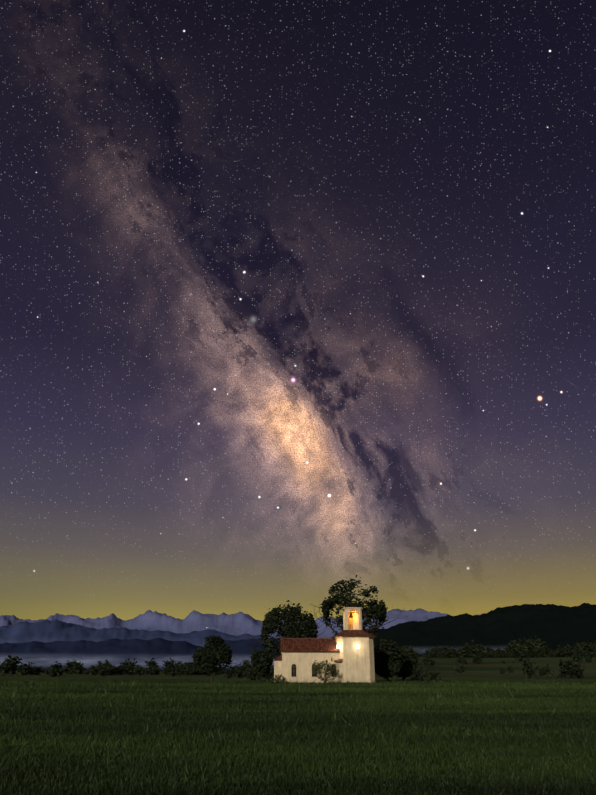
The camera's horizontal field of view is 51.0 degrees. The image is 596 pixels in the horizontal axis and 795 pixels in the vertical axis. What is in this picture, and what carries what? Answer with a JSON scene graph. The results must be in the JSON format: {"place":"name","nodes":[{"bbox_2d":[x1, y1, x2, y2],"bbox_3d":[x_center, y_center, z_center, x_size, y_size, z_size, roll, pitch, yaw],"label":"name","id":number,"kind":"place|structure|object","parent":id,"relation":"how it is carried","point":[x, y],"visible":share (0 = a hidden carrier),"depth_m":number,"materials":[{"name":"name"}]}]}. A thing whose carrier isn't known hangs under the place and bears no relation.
{"place":"outdoors","nodes":[
{"label":"outdoors","id":0,"kind":"place"},
{"bbox_2d":[0,653,273,669],"bbox_3d":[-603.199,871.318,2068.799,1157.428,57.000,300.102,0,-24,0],"label":"fog","id":1,"kind":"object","parent":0,"point":[86,662],"depth_m":2109.59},
{"bbox_2d":[0,619,278,646],"bbox_3d":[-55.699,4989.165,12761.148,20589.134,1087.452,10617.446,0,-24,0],"label":"blue mountains","id":2,"kind":"structure","parent":0,"point":[45,631],"depth_m":13614.31,"materials":[{"name":"blue stone"}]},
{"bbox_2d":[0,638,279,670],"bbox_3d":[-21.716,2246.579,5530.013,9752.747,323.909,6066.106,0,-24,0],"label":"hills","id":3,"kind":"structure","parent":0,"point":[150,649],"depth_m":5310.12,"materials":[{"name":"blue"}]},
{"bbox_2d":[0,608,485,637],"bbox_3d":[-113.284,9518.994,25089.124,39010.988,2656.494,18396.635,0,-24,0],"label":"snowy mountains","id":4,"kind":"structure","parent":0,"point":[194,620],"depth_m":26915.48,"materials":[{"name":"blue stone"}]},
{"bbox_2d":[0,671,595,794],"bbox_3d":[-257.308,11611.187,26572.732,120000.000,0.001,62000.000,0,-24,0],"label":"meadow ground","id":5,"kind":"structure","parent":0,"point":[170,678],"depth_m":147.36,"materials":[{"name":"green plant"}]},
{"bbox_2d":[1,655,256,675],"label":"treeline","id":6,"kind":"object","parent":5,"relation":"on","point":[125,667],"visible":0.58,"depth_m":265.41,"materials":[{"name":"green plant"}]},
{"bbox_2d":[192,635,233,680],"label":"tree","id":7,"kind":"object","parent":5,"relation":"on","point":[212,655],"depth_m":92.04,"materials":[{"name":"green plant"}]},
{"bbox_2d":[242,636,280,681],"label":"bush","id":8,"kind":"object","parent":5,"relation":"on","point":[261,661],"visible":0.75,"depth_m":84.64,"materials":[{"name":"green plant"}]},
{"bbox_2d":[271,674,284,682],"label":"shrub by apse","id":9,"kind":"object","parent":5,"relation":"on","point":[278,678],"visible":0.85,"depth_m":76.42,"materials":[{"name":"green plant"}]},
{"bbox_2d":[234,600,325,659],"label":"tree","id":10,"kind":"object","parent":5,"relation":"on","point":[295,620],"visible":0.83,"depth_m":90.79,"materials":[{"name":"green plant"}]},
{"bbox_2d":[0,655,584,680],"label":"field bushes","id":11,"kind":"object","parent":5,"relation":"on","point":[570,670],"depth_m":161.31,"materials":[{"name":"green plant"}]},
{"bbox_2d":[273,606,376,683],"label":"chapel","id":12,"kind":"structure","parent":5,"relation":"on","point":[349,648],"depth_m":78.81,"materials":[{"name":"paint"}]},
{"bbox_2d":[291,664,335,676],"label":"windows","id":13,"kind":"structure","parent":12,"relation":"in","point":[293,669],"depth_m":78.30,"materials":[{"name":"black glass"}]},
{"bbox_2d":[312,658,338,681],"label":"shrub","id":14,"kind":"object","parent":5,"relation":"on","point":[318,665],"visible":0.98,"depth_m":76.39,"materials":[{"name":"green plant"}]},
{"bbox_2d":[313,575,407,634],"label":"tree","id":15,"kind":"object","parent":5,"relation":"on","point":[375,610],"visible":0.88,"depth_m":94.41,"materials":[{"name":"green plant"}]},
{"bbox_2d":[374,636,405,681],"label":"bush","id":16,"kind":"object","parent":5,"relation":"on","point":[389,661],"visible":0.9,"depth_m":87.69,"materials":[{"name":"green plant"}]},
{"bbox_2d":[397,650,417,680],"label":"bush","id":17,"kind":"object","parent":5,"relation":"on","point":[408,668],"visible":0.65,"depth_m":93.18,"materials":[{"name":"green plant"}]},
{"bbox_2d":[378,635,595,676],"bbox_3d":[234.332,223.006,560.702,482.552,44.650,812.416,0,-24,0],"label":"treeline","id":18,"kind":"object","parent":5,"relation":"on","point":[530,647],"visible":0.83,"depth_m":825.14,"materials":[{"name":"green plant"}]},
{"bbox_2d":[0,0,595,620],"label":"sky","id":19,"kind":"structure","parent":0,"point":[297,298],"materials":[{"name":"purple"}]},
{"bbox_2d":[375,657,595,674],"bbox_3d":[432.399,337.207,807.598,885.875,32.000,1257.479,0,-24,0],"label":"fields","id":20,"kind":"structure","parent":0,"point":[486,666],"depth_m":486.21,"materials":[{"name":"green plant"}]}
]}

